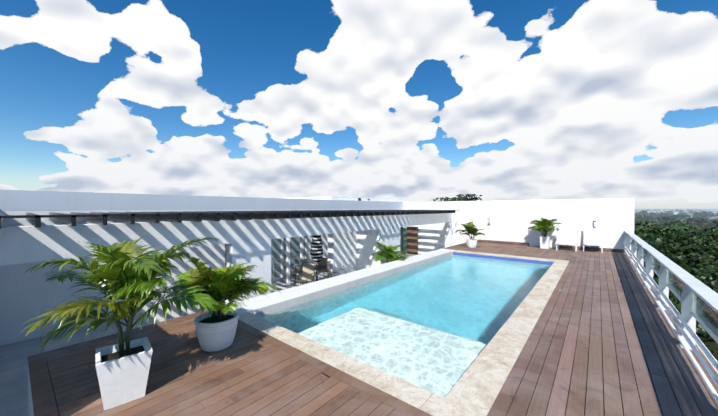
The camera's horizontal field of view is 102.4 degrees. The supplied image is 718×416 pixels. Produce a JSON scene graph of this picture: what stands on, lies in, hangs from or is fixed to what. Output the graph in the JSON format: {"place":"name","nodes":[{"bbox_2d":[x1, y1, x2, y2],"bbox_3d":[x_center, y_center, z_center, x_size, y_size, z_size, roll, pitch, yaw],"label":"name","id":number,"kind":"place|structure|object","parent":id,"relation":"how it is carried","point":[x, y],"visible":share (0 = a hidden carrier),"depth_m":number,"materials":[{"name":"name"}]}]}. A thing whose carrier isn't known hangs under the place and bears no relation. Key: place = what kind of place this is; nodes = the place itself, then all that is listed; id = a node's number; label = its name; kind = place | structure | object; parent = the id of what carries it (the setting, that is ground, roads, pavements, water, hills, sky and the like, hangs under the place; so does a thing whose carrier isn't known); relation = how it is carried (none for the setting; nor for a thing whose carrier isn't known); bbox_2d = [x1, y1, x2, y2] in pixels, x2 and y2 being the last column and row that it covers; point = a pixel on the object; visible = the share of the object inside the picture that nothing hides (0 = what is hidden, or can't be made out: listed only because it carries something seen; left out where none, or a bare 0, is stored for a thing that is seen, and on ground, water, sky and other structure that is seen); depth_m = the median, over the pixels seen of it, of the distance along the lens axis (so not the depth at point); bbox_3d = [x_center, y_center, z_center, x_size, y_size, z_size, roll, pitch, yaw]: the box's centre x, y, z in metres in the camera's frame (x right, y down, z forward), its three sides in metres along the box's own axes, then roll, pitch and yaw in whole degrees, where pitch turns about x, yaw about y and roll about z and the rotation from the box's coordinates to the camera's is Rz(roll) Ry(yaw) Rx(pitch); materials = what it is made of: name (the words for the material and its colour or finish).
{"place":"outdoors","nodes":[
{"label":"outdoors","id":0,"kind":"place"},
{"bbox_2d":[0,0,717,208],"label":"sky","id":1,"kind":"structure","parent":0,"point":[406,100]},
{"bbox_2d":[404,198,633,254],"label":"terrace wall","id":2,"kind":"structure","parent":0,"point":[512,220],"depth_m":14.82,"materials":[{"name":"white paint"}]},
{"bbox_2d":[634,209,717,219],"bbox_3d":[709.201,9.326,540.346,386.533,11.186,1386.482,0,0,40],"label":"town houses","id":3,"kind":"structure","parent":0,"point":[676,212],"depth_m":662.62,"materials":[{"name":"tile"}]},
{"bbox_2d":[635,209,717,244],"bbox_3d":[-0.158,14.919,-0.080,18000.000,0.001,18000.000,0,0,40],"label":"ground","id":4,"kind":"structure","parent":0,"point":[685,211],"depth_m":2868.99,"materials":[{"name":"green plant"}]},
{"bbox_2d":[28,252,717,415],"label":"deck","id":5,"kind":"structure","parent":4,"relation":"on","point":[30,408],"depth_m":3.54,"materials":[{"name":"brown wood"}]},
{"bbox_2d":[0,209,451,415],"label":"patio building","id":6,"kind":"structure","parent":5,"relation":"on","point":[349,244],"depth_m":6.82,"materials":[{"name":"white paint"}]},
{"bbox_2d":[0,190,403,210],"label":"roof parapet","id":7,"kind":"structure","parent":6,"relation":"on","point":[18,200],"depth_m":8.70,"materials":[{"name":"paint"}]},
{"bbox_2d":[0,210,454,228],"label":"pergola slats","id":8,"kind":"object","parent":6,"relation":"on","point":[71,218],"visible":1,"depth_m":6.23,"materials":[{"name":"black"}]},
{"bbox_2d":[271,254,312,285],"bbox_3d":[-3.302,2.508,11.095,0.044,1.022,4.040,0,0,40],"label":"stair balustrade","id":9,"kind":"object","parent":6,"relation":"on","point":[285,264],"visible":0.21,"depth_m":11.45,"materials":[{"name":"silver metal"}]},
{"bbox_2d":[290,258,308,283],"bbox_3d":[-2.420,2.525,11.484,0.624,0.994,0.566,0,0,19],"label":"patio chair","id":10,"kind":"object","parent":6,"relation":"on","point":[300,266],"visible":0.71,"depth_m":11.35,"materials":[{"name":"brown metal"}]},
{"bbox_2d":[293,262,314,286],"bbox_3d":[-1.967,2.525,10.461,0.566,0.994,0.624,0,0,23],"label":"patio chair","id":11,"kind":"object","parent":6,"relation":"on","point":[308,271],"visible":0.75,"depth_m":10.65,"materials":[{"name":"beige fabric"}]},
{"bbox_2d":[310,235,322,280],"bbox_3d":[-1.644,1.744,11.215,0.486,2.550,0.486,0,0,40],"label":"patio umbrella","id":12,"kind":"object","parent":6,"relation":"on","point":[316,252],"visible":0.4,"depth_m":11.09,"materials":[{"name":"fabric"}]},
{"bbox_2d":[315,265,326,277],"bbox_3d":[-1.644,2.657,11.215,0.860,0.728,0.860,0,0,40],"label":"patio table","id":13,"kind":"object","parent":6,"relation":"on","point":[319,267],"visible":0.52,"depth_m":11.12,"materials":[{"name":"brown metal"}]},
{"bbox_2d":[225,226,417,281],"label":"patio doors","id":14,"kind":"structure","parent":6,"relation":"on","point":[278,248],"depth_m":12.32,"materials":[{"name":"grey glass"}]},
{"bbox_2d":[317,258,327,277],"bbox_3d":[-1.353,2.525,11.983,0.566,0.994,0.624,0,0,21],"label":"patio chair","id":15,"kind":"object","parent":6,"relation":"on","point":[323,261],"visible":0.27,"depth_m":11.77,"materials":[{"name":"brown metal"}]},
{"bbox_2d":[326,261,345,277],"bbox_3d":[-0.871,2.525,10.940,0.624,0.994,0.566,0,0,20],"label":"patio chair","id":16,"kind":"object","parent":6,"relation":"on","point":[328,263],"visible":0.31,"depth_m":10.91,"materials":[{"name":"brown metal"}]},
{"bbox_2d":[28,240,717,415],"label":"deck boards","id":17,"kind":"object","parent":5,"relation":"on","point":[250,371],"visible":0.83,"depth_m":3.39,"materials":[{"name":"brown wood"}]},
{"bbox_2d":[96,337,152,409],"bbox_3d":[-2.403,1.684,2.948,0.430,0.470,0.430,0,0,-42],"label":"plant pot","id":18,"kind":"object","parent":17,"relation":"on","point":[122,380],"visible":0.96,"depth_m":2.83,"materials":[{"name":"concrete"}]},
{"bbox_2d":[20,235,221,357],"bbox_3d":[-2.327,0.903,3.030,1.572,1.254,1.542,0,0,-38],"label":"potted plant","id":19,"kind":"object","parent":18,"relation":"on","point":[125,272],"visible":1,"depth_m":2.82,"materials":[{"name":"green plant"}]},
{"bbox_2d":[194,310,238,351],"bbox_3d":[-1.978,1.714,4.025,0.567,0.410,0.567,0,0,40],"label":"round pot","id":20,"kind":"object","parent":17,"relation":"on","point":[216,335],"visible":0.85,"depth_m":3.84,"materials":[{"name":"white ceramic"}]},
{"bbox_2d":[166,250,281,322],"bbox_3d":[-1.969,1.046,4.160,1.528,1.099,1.348,0,0,40],"label":"potted plant","id":21,"kind":"object","parent":17,"relation":"on","point":[222,285],"visible":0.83,"depth_m":3.89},
{"bbox_2d":[466,239,477,247],"bbox_3d":[5.422,1.709,13.867,0.535,0.420,0.535,0,0,40],"label":"pot","id":22,"kind":"object","parent":17,"relation":"on","point":[472,243],"visible":0.96,"depth_m":13.68,"materials":[{"name":"ceramic"}]},
{"bbox_2d":[455,221,484,239],"bbox_3d":[5.315,1.116,13.866,1.375,0.939,1.191,0,0,40],"label":"potted palm","id":23,"kind":"object","parent":22,"relation":"on","point":[470,228],"visible":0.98,"depth_m":13.86,"materials":[{"name":"green plant"}]},
{"bbox_2d":[540,236,549,248],"bbox_3d":[8.857,1.639,13.749,0.380,0.560,0.380,0,0,40],"label":"planter","id":24,"kind":"object","parent":17,"relation":"on","point":[544,242],"visible":1,"depth_m":13.62,"materials":[{"name":"white ceramic"}]},
{"bbox_2d":[529,217,561,236],"bbox_3d":[8.850,0.952,13.734,1.417,0.978,1.760,0,0,40],"label":"planter palm","id":25,"kind":"object","parent":24,"relation":"in","point":[543,224],"visible":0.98,"depth_m":13.61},
{"bbox_2d":[555,228,577,251],"bbox_3d":[9.427,1.419,13.089,0.800,0.999,0.612,0,0,40],"label":"terrace lounger","id":26,"kind":"object","parent":17,"relation":"on","point":[567,236],"visible":1,"depth_m":13.18,"materials":[{"name":"white plastic"}]},
{"bbox_2d":[583,228,602,252],"bbox_3d":[10.293,1.409,12.693,0.660,1.019,0.707,0,0,40],"label":"terrace chair","id":27,"kind":"object","parent":17,"relation":"on","point":[593,236],"visible":1,"depth_m":12.84,"materials":[{"name":"white plastic"}]},
{"bbox_2d":[624,231,717,403],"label":"railing","id":28,"kind":"object","parent":17,"relation":"on","point":[688,339],"depth_m":3.98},
{"bbox_2d":[230,249,568,415],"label":"pool coping","id":29,"kind":"object","parent":5,"relation":"on","point":[476,389],"visible":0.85,"depth_m":4.22,"materials":[{"name":"stone"}]},
{"bbox_2d":[259,255,550,397],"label":"pool water","id":30,"kind":"structure","parent":29,"relation":"in","point":[434,326],"depth_m":5.55,"materials":[{"name":"blue liquid"}]},
{"bbox_2d":[433,197,466,200],"bbox_3d":[9.085,6.879,32.648,8.355,16.173,8.007,0,0,40],"label":"tree","id":31,"kind":"object","parent":4,"relation":"on","point":[455,199],"visible":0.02,"depth_m":30.33,"materials":[{"name":"green plant"}]},
{"bbox_2d":[456,193,482,200],"bbox_3d":[11.440,6.642,31.964,7.875,16.647,8.563,0,0,40],"label":"tree","id":32,"kind":"object","parent":4,"relation":"on","point":[476,198],"visible":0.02,"depth_m":32.60,"materials":[{"name":"green plant"}]},
{"bbox_2d":[635,234,681,267],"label":"tree","id":33,"kind":"object","parent":4,"relation":"on","point":[652,243],"visible":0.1,"depth_m":41.47,"materials":[{"name":"green plant"}]},
{"bbox_2d":[634,209,717,243],"bbox_3d":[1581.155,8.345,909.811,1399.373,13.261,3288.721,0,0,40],"label":"woodland","id":34,"kind":"object","parent":4,"relation":"on","point":[661,224],"visible":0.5,"depth_m":94.46,"materials":[{"name":"green plant"}]},
{"bbox_2d":[644,259,717,300],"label":"tree","id":35,"kind":"object","parent":4,"relation":"on","point":[713,269],"visible":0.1,"depth_m":23.41,"materials":[{"name":"green plant"}]},
{"bbox_2d":[653,277,717,344],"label":"tree","id":36,"kind":"object","parent":4,"relation":"on","point":[701,332],"visible":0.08,"depth_m":16.36,"materials":[{"name":"green plant"}]},
{"bbox_2d":[655,240,717,271],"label":"tree","id":37,"kind":"object","parent":4,"relation":"on","point":[689,256],"visible":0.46,"depth_m":33.04,"materials":[{"name":"green plant"}]},
{"bbox_2d":[663,232,717,266],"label":"tree","id":38,"kind":"object","parent":4,"relation":"on","point":[682,242],"visible":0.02,"depth_m":44.45,"materials":[{"name":"green plant"}]},
{"bbox_2d":[701,339,717,361],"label":"tree","id":39,"kind":"object","parent":4,"relation":"on","point":[712,347],"visible":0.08,"depth_m":12.37,"materials":[{"name":"green plant"}]},
{"bbox_2d":[703,273,717,288],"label":"tree","id":40,"kind":"object","parent":4,"relation":"on","point":[707,275],"visible":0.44,"depth_m":19.91,"materials":[{"name":"green plant"}]},
{"bbox_3d":[1.211,2.794,11.057,0.578,0.450,0.578,0,0,40],"label":"patio pot","id":41,"kind":"object","parent":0,"visible":0},
{"bbox_2d":[372,241,408,262],"bbox_3d":[1.136,1.980,11.028,1.556,1.362,1.452,0,0,-13],"label":"plant","id":42,"kind":"object","parent":41,"relation":"on","point":[389,253],"visible":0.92,"depth_m":10.93,"materials":[{"name":"green plant"}]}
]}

